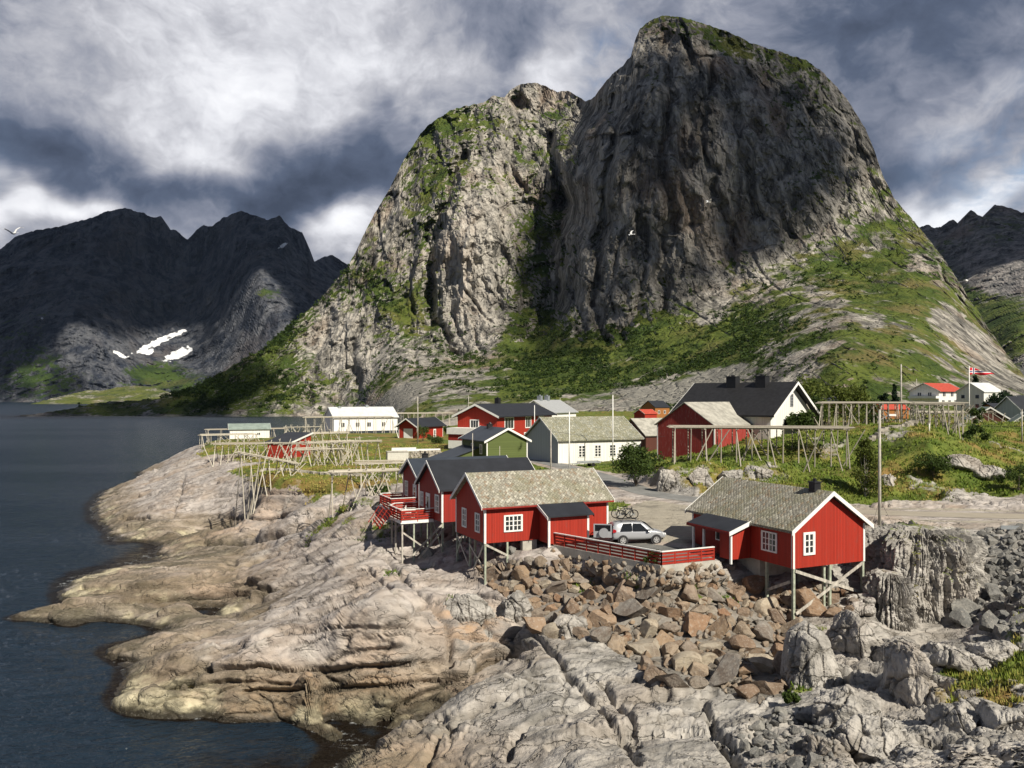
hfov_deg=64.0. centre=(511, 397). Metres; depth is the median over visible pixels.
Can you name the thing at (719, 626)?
boulder
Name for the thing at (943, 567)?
rock outcrop
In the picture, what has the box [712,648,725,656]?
boulder
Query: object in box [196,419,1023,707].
grass
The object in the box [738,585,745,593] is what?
boulder
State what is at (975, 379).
conifer
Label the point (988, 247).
distant mountain
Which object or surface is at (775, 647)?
boulder
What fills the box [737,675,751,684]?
boulder
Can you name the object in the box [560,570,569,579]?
boulder
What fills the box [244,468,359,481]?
drying rack
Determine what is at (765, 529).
stilt cabin
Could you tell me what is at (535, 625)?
boulder
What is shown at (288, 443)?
drying rack
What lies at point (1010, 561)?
boulder
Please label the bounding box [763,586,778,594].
boulder
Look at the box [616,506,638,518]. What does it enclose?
bicycle
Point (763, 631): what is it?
boulder
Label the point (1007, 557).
boulder
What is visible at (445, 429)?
bush
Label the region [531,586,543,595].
boulder
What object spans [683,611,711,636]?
boulder
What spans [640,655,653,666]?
boulder
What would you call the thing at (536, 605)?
boulder
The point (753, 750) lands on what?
boulder
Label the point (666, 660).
boulder
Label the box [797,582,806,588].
boulder
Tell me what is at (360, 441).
drying rack
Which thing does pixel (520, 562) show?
boulder
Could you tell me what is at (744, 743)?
boulder
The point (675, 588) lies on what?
boulder
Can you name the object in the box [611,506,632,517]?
bicycle
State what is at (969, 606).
boulder
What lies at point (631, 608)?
boulder
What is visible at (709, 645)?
boulder
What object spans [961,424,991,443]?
bush
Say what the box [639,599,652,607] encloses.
boulder
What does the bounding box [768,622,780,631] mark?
boulder
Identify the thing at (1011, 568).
boulder
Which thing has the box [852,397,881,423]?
tree
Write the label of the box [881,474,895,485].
rock hump
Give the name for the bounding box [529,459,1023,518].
road
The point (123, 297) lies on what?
mountain
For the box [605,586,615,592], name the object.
boulder
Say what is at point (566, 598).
boulder
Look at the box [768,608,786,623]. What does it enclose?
boulder
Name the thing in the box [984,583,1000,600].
boulder
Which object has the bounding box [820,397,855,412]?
village house
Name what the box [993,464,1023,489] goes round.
bush
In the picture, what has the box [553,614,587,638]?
rock hump
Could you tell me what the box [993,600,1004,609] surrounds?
boulder
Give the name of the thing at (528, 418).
window
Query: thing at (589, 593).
boulder
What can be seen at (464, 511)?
window
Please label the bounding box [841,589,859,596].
boulder
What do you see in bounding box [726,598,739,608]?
boulder
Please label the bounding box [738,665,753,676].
boulder
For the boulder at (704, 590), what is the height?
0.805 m
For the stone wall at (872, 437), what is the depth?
103.25 m
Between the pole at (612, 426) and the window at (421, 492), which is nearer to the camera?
the window at (421, 492)
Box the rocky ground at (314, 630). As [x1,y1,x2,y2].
[8,410,1023,767]
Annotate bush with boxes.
[366,483,390,494]
[414,426,431,440]
[426,434,443,443]
[443,426,449,434]
[610,441,665,485]
[642,549,659,563]
[778,436,819,449]
[781,691,800,703]
[912,450,954,475]
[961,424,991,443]
[964,407,986,423]
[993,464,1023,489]
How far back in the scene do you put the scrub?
762.83 m
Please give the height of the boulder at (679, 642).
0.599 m
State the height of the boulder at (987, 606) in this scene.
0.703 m
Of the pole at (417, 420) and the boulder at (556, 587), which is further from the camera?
the pole at (417, 420)
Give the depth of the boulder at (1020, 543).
60.96 m
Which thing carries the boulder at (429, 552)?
on the rocky ground at (314, 630)
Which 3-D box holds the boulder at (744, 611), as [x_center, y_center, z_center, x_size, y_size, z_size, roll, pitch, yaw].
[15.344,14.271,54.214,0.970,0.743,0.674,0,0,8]
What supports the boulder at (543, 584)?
on the rocky ground at (314, 630)
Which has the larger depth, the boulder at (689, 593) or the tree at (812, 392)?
the tree at (812, 392)
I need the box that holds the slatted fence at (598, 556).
[553,532,714,574]
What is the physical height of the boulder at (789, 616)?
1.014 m
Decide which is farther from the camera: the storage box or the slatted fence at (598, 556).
the storage box
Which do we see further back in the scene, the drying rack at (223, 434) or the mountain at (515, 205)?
the mountain at (515, 205)
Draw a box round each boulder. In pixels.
[420,547,436,558]
[444,540,453,546]
[459,551,467,560]
[476,562,483,571]
[483,565,501,581]
[486,561,493,568]
[487,582,498,589]
[497,586,510,593]
[501,570,512,578]
[502,591,512,597]
[507,563,514,569]
[508,545,515,554]
[508,580,519,590]
[511,565,529,580]
[513,584,524,592]
[514,557,522,566]
[521,577,533,589]
[521,617,545,633]
[524,556,534,564]
[530,596,540,602]
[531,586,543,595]
[531,608,545,616]
[532,602,540,607]
[534,555,547,566]
[538,569,546,576]
[538,580,550,588]
[540,622,559,638]
[542,593,553,602]
[544,603,557,611]
[546,580,566,593]
[547,567,555,575]
[551,560,559,571]
[551,573,561,580]
[553,593,562,602]
[553,612,560,620]
[560,558,569,571]
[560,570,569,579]
[562,594,575,602]
[563,597,579,614]
[569,586,579,593]
[571,575,591,583]
[572,627,589,636]
[578,609,591,628]
[579,583,590,590]
[580,587,600,599]
[586,605,601,613]
[588,609,616,626]
[590,626,611,642]
[595,579,601,585]
[596,585,604,593]
[600,598,608,606]
[600,604,611,614]
[602,565,614,585]
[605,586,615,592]
[606,593,613,602]
[606,634,627,654]
[612,602,618,608]
[613,578,621,583]
[613,579,635,601]
[613,598,648,617]
[614,625,629,633]
[625,577,638,586]
[626,638,661,656]
[635,586,663,598]
[639,577,646,588]
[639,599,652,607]
[639,619,657,637]
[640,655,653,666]
[643,663,666,683]
[645,608,659,615]
[647,612,660,621]
[653,602,665,610]
[654,673,688,687]
[656,630,674,644]
[657,606,681,617]
[657,621,680,634]
[659,595,673,606]
[660,642,678,656]
[663,586,671,590]
[663,657,671,667]
[671,586,681,590]
[671,651,701,671]
[674,601,689,610]
[674,640,683,646]
[679,640,697,651]
[680,584,698,602]
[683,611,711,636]
[687,675,708,689]
[689,661,709,676]
[690,604,709,613]
[690,649,703,654]
[696,582,705,587]
[697,586,707,595]
[697,587,726,603]
[698,640,722,650]
[699,597,706,604]
[701,652,717,665]
[706,606,717,614]
[706,614,728,638]
[707,583,717,589]
[708,653,741,686]
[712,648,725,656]
[715,656,722,665]
[717,608,730,616]
[726,580,739,589]
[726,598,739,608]
[726,615,735,625]
[728,634,755,651]
[729,589,743,601]
[733,620,755,638]
[734,684,759,698]
[737,607,750,616]
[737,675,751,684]
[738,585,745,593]
[738,615,751,622]
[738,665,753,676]
[739,738,750,751]
[741,575,764,594]
[742,599,750,606]
[747,647,765,656]
[749,653,775,672]
[749,746,758,757]
[750,595,762,601]
[751,681,783,694]
[751,720,765,731]
[752,737,764,746]
[753,596,777,616]
[753,621,774,642]
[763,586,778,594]
[763,730,777,738]
[767,643,782,656]
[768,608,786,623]
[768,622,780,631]
[769,719,778,725]
[772,650,781,673]
[772,706,787,715]
[774,635,784,643]
[774,745,785,753]
[777,678,789,689]
[779,617,802,633]
[780,595,790,607]
[781,589,789,595]
[786,612,797,621]
[787,756,803,767]
[788,725,800,734]
[794,740,803,748]
[795,588,826,616]
[795,713,809,724]
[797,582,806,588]
[805,728,812,734]
[807,752,822,766]
[811,581,821,592]
[812,716,817,724]
[813,732,826,737]
[825,607,841,616]
[826,590,839,603]
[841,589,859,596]
[844,605,854,610]
[847,597,858,604]
[949,608,973,627]
[951,598,980,615]
[976,530,987,535]
[976,597,984,604]
[978,610,998,631]
[983,602,998,612]
[984,564,999,573]
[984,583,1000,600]
[987,537,998,545]
[989,548,1002,557]
[990,558,999,565]
[990,578,999,585]
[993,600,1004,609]
[993,624,1008,637]
[994,529,1005,533]
[994,610,1009,619]
[997,575,1006,579]
[1002,534,1013,538]
[1003,549,1010,554]
[1005,555,1012,559]
[1006,559,1014,564]
[1006,566,1015,571]
[1006,574,1018,582]
[1006,604,1017,612]
[1007,612,1023,623]
[1009,593,1019,602]
[1011,543,1017,548]
[1012,552,1023,555]
[1015,523,1023,529]
[1016,559,1023,569]
[1017,540,1023,545]
[1020,595,1023,606]
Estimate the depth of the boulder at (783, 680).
42.64 m
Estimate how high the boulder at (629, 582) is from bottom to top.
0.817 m
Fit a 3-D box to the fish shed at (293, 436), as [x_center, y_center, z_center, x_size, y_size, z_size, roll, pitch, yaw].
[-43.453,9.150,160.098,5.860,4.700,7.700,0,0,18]
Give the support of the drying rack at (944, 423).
on the rocky ground at (314, 630)
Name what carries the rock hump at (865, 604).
on the rocky ground at (314, 630)
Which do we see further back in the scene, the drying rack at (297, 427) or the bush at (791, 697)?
the drying rack at (297, 427)
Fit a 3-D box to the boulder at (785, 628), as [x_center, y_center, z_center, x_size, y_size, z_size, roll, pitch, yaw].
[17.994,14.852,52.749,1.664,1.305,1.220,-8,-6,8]
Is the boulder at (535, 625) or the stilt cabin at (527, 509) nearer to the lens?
the boulder at (535, 625)
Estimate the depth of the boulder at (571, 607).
55.43 m
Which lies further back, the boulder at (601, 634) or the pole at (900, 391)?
the pole at (900, 391)
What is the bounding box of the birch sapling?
[848,436,890,496]
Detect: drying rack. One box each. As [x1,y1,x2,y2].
[198,433,258,447]
[203,439,267,466]
[204,428,286,441]
[234,447,305,526]
[263,439,312,463]
[283,425,323,436]
[291,443,350,466]
[299,438,359,461]
[302,416,393,433]
[304,429,348,452]
[319,436,381,465]
[323,464,402,516]
[352,460,403,484]
[389,412,457,432]
[667,425,864,471]
[806,401,922,425]
[910,402,973,439]
[916,411,1005,423]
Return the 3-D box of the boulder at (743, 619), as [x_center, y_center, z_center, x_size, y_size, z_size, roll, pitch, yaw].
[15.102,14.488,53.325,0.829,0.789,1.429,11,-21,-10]
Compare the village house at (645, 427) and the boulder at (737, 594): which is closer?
the boulder at (737, 594)
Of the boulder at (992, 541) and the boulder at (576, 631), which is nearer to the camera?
the boulder at (576, 631)
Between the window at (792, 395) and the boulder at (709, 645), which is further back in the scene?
the window at (792, 395)
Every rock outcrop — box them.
[851,520,989,625]
[861,568,920,631]
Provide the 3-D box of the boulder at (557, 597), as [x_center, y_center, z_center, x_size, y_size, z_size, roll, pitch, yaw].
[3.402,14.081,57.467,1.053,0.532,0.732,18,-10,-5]
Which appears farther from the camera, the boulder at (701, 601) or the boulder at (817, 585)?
the boulder at (817, 585)
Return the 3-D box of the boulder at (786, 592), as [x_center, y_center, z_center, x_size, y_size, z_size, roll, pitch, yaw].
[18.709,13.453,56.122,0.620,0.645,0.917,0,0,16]
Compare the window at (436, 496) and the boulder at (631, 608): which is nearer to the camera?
the boulder at (631, 608)
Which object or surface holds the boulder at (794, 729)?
on the rocky ground at (314, 630)
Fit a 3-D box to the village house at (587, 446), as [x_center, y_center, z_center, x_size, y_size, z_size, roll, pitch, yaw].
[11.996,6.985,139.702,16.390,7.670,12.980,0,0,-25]
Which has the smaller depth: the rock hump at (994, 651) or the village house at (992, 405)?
the rock hump at (994, 651)
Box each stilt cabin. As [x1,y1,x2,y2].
[398,451,507,507]
[412,457,534,558]
[450,468,614,584]
[685,476,873,619]
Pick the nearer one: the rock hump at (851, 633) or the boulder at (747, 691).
the boulder at (747, 691)
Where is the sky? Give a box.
[0,0,1023,263]
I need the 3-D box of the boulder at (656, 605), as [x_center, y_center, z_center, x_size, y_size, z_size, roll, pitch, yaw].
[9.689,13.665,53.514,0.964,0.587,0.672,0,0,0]
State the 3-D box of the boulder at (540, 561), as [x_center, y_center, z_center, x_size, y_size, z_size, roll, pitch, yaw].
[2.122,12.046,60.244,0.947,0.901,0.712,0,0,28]
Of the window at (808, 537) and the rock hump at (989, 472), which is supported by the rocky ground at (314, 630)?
the rock hump at (989, 472)
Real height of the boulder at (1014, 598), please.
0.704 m
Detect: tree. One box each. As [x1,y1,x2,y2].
[786,409,815,432]
[795,374,865,425]
[810,396,827,430]
[832,382,871,424]
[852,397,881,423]
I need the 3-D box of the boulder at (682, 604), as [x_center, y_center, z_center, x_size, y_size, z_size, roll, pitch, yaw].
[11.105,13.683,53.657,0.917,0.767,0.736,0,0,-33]
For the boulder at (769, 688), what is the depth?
42.21 m
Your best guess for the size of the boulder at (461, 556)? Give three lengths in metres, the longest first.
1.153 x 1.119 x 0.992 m
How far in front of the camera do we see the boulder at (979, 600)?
53.16 m
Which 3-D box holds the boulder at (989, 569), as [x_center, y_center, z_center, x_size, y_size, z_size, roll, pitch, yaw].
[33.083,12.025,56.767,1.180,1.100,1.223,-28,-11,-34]
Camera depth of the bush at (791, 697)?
38.44 m
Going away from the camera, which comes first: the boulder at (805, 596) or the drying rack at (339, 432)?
the boulder at (805, 596)
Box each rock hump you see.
[443,593,494,625]
[484,629,492,640]
[500,590,533,622]
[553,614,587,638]
[656,469,681,491]
[688,467,713,487]
[718,469,742,478]
[743,465,773,478]
[780,621,842,691]
[802,733,837,755]
[812,684,881,728]
[825,609,880,659]
[834,714,919,761]
[846,593,876,616]
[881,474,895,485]
[882,635,920,648]
[882,639,932,705]
[920,641,993,673]
[924,702,978,735]
[947,454,982,470]
[959,696,982,710]
[963,639,1018,668]
[973,465,1005,479]
[974,699,1023,732]
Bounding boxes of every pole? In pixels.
[417,397,417,443]
[550,429,551,468]
[569,412,569,468]
[612,395,612,461]
[900,364,901,422]
[1021,409,1022,441]
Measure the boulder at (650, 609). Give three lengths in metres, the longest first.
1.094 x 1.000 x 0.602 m
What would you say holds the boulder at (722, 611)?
on the rocky ground at (314, 630)
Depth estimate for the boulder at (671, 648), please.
48.71 m
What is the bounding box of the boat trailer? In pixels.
[570,460,600,466]
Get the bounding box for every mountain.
[0,208,347,401]
[11,15,1023,423]
[919,205,1023,375]
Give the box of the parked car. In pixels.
[594,518,665,544]
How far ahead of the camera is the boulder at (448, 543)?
71.18 m
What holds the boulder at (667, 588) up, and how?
on the rocky ground at (314, 630)
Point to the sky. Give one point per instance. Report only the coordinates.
(190, 114)
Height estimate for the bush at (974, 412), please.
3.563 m
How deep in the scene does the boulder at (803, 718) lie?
36.54 m
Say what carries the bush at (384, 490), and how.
on the rocky ground at (314, 630)
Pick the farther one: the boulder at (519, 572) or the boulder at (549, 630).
the boulder at (519, 572)
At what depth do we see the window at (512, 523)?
62.03 m
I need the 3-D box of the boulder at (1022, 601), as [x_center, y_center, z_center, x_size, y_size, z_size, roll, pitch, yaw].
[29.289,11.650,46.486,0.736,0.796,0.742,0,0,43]
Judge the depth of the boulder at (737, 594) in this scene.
55.25 m
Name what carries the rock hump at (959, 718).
on the rocky ground at (314, 630)
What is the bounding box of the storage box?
[386,451,408,461]
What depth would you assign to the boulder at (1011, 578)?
54.29 m
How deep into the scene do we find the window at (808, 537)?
53.78 m
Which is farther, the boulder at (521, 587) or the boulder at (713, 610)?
the boulder at (521, 587)
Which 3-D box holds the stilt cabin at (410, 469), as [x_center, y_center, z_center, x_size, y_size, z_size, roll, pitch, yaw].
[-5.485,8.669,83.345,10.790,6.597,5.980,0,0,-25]
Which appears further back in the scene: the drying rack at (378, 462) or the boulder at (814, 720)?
the drying rack at (378, 462)
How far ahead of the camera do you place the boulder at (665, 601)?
53.73 m
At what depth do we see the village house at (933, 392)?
265.77 m
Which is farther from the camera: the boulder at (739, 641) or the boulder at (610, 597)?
the boulder at (610, 597)
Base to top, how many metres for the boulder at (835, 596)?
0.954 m
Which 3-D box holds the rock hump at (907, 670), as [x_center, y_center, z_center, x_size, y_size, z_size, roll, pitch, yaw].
[18.380,13.462,38.226,1.829,4.284,4.110,0,0,0]
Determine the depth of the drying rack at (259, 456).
110.06 m
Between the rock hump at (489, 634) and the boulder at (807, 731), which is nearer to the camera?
the boulder at (807, 731)
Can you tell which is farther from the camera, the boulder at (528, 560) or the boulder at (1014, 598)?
the boulder at (528, 560)
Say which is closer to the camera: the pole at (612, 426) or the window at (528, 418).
the pole at (612, 426)
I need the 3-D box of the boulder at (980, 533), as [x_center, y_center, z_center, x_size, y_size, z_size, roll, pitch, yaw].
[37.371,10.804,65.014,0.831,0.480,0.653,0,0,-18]
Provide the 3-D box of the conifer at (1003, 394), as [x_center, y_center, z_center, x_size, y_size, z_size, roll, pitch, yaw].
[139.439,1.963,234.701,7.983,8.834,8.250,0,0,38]
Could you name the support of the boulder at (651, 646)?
on the rocky ground at (314, 630)
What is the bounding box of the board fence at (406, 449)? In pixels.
[391,447,439,450]
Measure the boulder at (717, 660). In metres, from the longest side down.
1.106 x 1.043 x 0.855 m
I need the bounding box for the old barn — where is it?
[654,402,752,458]
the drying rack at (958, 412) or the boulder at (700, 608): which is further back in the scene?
the drying rack at (958, 412)
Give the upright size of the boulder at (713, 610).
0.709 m
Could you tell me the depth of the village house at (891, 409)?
250.92 m
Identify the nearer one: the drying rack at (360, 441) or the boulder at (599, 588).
the boulder at (599, 588)
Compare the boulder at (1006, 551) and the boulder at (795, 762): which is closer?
the boulder at (795, 762)
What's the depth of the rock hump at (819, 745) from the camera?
31.69 m
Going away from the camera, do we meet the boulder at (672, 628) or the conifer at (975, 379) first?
the boulder at (672, 628)
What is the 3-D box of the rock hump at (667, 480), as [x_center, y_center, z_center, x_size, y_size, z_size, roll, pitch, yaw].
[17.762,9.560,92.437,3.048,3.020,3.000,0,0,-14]
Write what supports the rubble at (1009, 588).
on the rocky ground at (314, 630)
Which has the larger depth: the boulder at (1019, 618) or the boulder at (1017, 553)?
the boulder at (1017, 553)
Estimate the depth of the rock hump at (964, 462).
89.82 m
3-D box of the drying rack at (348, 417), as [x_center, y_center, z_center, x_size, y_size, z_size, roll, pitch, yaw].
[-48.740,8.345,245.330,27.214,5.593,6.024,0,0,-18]
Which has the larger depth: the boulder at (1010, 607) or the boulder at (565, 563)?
the boulder at (565, 563)
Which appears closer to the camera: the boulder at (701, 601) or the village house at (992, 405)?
the boulder at (701, 601)
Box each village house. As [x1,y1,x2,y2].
[324,405,398,430]
[394,417,446,438]
[428,422,531,457]
[447,397,556,447]
[523,416,643,464]
[530,395,577,416]
[629,418,661,450]
[633,409,657,417]
[641,401,670,417]
[668,374,819,439]
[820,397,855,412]
[871,404,909,418]
[907,383,959,405]
[954,382,1000,410]
[964,406,1010,421]
[977,403,997,408]
[994,396,1023,417]
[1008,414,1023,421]
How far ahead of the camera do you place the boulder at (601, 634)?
49.45 m
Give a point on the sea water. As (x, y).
(59, 475)
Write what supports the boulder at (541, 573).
on the rocky ground at (314, 630)
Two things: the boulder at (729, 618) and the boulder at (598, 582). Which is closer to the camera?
the boulder at (729, 618)
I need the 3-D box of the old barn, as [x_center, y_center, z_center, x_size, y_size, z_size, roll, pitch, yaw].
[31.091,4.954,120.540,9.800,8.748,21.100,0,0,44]
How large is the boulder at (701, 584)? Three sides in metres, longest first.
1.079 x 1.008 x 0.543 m
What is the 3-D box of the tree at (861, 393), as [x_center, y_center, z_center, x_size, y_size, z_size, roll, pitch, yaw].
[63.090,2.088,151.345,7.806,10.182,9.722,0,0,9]
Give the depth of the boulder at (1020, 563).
56.23 m
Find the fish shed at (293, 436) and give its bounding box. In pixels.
[265,432,312,457]
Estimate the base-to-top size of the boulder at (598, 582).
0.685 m
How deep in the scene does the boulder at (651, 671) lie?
42.25 m
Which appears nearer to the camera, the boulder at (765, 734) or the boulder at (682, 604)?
the boulder at (765, 734)
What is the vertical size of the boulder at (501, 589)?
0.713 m
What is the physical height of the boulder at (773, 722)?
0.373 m
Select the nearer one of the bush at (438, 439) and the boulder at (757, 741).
the boulder at (757, 741)
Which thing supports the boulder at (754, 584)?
on the rocky ground at (314, 630)
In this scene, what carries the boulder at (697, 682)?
on the rocky ground at (314, 630)
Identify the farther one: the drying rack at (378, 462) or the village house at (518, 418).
the village house at (518, 418)
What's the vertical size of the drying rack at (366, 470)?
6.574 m
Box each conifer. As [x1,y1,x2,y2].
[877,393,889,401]
[889,384,899,401]
[972,375,982,382]
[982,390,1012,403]
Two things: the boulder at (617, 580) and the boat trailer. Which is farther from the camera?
the boat trailer
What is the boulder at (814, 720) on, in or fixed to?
on the rocky ground at (314, 630)
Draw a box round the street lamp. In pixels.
[873,410,895,524]
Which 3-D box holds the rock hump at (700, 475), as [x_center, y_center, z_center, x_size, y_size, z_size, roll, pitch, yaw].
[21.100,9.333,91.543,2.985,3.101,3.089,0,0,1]
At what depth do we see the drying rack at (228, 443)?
158.65 m
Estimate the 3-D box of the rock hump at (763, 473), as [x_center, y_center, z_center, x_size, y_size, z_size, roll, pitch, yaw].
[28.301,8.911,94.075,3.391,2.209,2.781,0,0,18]
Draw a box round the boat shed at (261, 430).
[227,423,270,438]
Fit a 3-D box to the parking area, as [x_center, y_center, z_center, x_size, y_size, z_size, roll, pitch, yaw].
[8.337,11.128,61.396,9.607,0.001,14.728,0,0,-12]
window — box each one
[405,480,407,495]
[420,491,423,505]
[435,494,438,512]
[462,507,466,527]
[470,419,478,427]
[475,512,479,532]
[479,444,481,453]
[504,417,513,428]
[504,514,522,531]
[525,416,530,427]
[578,445,585,457]
[594,445,601,456]
[609,444,615,456]
[761,530,776,553]
[790,394,793,406]
[803,532,814,555]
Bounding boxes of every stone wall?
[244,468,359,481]
[408,450,441,457]
[864,420,918,441]
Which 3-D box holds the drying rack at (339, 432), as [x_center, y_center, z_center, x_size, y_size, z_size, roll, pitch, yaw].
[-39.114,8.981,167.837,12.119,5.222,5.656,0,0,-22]
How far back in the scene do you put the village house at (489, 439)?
122.15 m
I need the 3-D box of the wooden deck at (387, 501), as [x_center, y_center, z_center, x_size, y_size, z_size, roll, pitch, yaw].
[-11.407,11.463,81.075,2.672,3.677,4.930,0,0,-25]
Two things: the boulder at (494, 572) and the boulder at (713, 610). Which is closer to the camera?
the boulder at (713, 610)
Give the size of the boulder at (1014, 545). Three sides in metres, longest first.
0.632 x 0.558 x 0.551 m
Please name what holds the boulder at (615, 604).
on the rocky ground at (314, 630)
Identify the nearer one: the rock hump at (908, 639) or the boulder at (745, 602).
the rock hump at (908, 639)
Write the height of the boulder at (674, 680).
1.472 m
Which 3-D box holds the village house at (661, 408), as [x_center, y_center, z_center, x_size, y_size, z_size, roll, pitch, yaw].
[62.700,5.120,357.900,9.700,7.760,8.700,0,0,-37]
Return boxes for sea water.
[0,402,423,767]
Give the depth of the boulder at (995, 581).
54.85 m
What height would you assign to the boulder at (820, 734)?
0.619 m
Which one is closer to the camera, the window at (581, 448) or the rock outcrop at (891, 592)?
the rock outcrop at (891, 592)
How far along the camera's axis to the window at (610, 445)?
135.09 m
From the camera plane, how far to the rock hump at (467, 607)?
55.98 m
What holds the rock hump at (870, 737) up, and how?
on the rocky ground at (314, 630)
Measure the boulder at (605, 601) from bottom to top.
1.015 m
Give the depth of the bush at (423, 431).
199.14 m
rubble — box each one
[481,548,851,703]
[737,527,1023,767]
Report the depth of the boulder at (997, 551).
59.90 m
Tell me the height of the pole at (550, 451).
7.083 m
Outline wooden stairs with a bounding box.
[368,504,391,528]
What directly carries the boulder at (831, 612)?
on the rocky ground at (314, 630)
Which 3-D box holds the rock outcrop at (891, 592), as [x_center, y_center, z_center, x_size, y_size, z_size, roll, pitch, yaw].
[25.313,13.713,54.471,3.835,4.574,4.413,0,0,0]
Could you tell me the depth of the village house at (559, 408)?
212.29 m
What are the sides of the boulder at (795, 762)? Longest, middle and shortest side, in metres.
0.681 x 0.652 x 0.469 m
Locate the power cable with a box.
[881,415,1023,426]
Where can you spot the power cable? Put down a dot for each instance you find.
(964, 424)
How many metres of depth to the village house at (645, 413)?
332.67 m
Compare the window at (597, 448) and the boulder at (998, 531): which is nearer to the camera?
the boulder at (998, 531)
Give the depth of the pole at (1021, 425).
109.95 m
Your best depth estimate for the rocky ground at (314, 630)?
54.62 m
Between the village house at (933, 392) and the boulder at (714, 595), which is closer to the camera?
the boulder at (714, 595)
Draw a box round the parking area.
[563,535,708,562]
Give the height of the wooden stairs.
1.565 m
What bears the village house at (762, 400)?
on the rocky ground at (314, 630)
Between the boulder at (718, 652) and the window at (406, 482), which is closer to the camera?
the boulder at (718, 652)
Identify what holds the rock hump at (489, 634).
on the rocky ground at (314, 630)
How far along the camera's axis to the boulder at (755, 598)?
55.49 m
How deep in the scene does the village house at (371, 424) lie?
274.26 m
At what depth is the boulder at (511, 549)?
62.41 m
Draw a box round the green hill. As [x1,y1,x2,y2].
[33,386,170,403]
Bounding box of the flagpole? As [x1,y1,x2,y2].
[969,366,993,422]
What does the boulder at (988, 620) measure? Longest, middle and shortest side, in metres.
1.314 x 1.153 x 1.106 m
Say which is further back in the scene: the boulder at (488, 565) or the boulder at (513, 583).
the boulder at (488, 565)
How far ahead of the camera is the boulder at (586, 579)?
58.50 m
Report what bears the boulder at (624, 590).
on the rocky ground at (314, 630)
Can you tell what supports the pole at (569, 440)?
on the rocky ground at (314, 630)
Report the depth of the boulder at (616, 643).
49.05 m
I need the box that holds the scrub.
[77,233,922,413]
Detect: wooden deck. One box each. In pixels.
[379,492,416,521]
[389,502,433,562]
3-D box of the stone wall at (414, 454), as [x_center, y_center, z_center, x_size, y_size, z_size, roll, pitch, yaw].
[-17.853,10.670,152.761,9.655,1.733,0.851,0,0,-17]
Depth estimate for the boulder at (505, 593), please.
59.11 m
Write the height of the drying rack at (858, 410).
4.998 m
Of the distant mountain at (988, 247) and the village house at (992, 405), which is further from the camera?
the distant mountain at (988, 247)
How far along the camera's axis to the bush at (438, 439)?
191.19 m
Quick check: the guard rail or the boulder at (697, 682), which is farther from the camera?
the guard rail
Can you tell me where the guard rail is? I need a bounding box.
[1000,525,1018,531]
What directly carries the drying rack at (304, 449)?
on the rocky ground at (314, 630)
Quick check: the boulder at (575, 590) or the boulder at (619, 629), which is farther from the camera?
the boulder at (575, 590)
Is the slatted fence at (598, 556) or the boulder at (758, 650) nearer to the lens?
the boulder at (758, 650)
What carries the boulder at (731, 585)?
on the rocky ground at (314, 630)
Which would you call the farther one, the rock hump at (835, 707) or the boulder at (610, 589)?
the boulder at (610, 589)
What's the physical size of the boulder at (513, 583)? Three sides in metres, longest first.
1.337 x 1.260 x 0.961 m
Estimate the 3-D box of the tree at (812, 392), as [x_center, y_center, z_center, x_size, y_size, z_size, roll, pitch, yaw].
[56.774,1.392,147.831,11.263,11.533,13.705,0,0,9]
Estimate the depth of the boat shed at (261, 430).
227.50 m
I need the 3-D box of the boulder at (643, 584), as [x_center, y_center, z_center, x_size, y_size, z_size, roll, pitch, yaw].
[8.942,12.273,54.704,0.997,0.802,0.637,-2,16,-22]
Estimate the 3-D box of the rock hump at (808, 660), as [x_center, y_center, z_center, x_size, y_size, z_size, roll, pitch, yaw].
[15.832,14.178,43.176,3.041,4.568,4.232,0,0,10]
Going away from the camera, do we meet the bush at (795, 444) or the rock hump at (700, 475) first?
the rock hump at (700, 475)
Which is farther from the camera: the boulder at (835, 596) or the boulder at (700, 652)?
the boulder at (835, 596)
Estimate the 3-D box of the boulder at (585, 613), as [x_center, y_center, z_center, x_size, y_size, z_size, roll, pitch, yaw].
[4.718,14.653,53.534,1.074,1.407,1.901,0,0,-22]
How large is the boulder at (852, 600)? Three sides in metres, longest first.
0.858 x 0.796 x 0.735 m
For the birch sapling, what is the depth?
84.91 m
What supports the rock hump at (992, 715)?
on the rocky ground at (314, 630)
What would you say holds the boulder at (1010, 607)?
on the rocky ground at (314, 630)
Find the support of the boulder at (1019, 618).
on the rocky ground at (314, 630)
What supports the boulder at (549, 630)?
on the rocky ground at (314, 630)
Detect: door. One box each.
[404,429,412,437]
[413,484,416,502]
[426,492,429,516]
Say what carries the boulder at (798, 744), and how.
on the rocky ground at (314, 630)
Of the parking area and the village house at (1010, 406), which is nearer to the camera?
the parking area
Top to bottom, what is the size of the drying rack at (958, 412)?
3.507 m
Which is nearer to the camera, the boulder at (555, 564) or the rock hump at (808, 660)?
the rock hump at (808, 660)
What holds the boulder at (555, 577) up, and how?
on the rocky ground at (314, 630)
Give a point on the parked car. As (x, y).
(622, 531)
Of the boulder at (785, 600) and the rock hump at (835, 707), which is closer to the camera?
the rock hump at (835, 707)
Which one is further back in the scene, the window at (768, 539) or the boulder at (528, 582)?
the boulder at (528, 582)
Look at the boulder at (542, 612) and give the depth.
56.42 m
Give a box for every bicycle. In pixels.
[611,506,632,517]
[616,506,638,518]
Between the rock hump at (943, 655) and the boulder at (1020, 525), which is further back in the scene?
the boulder at (1020, 525)
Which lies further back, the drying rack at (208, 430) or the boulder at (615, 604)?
the drying rack at (208, 430)

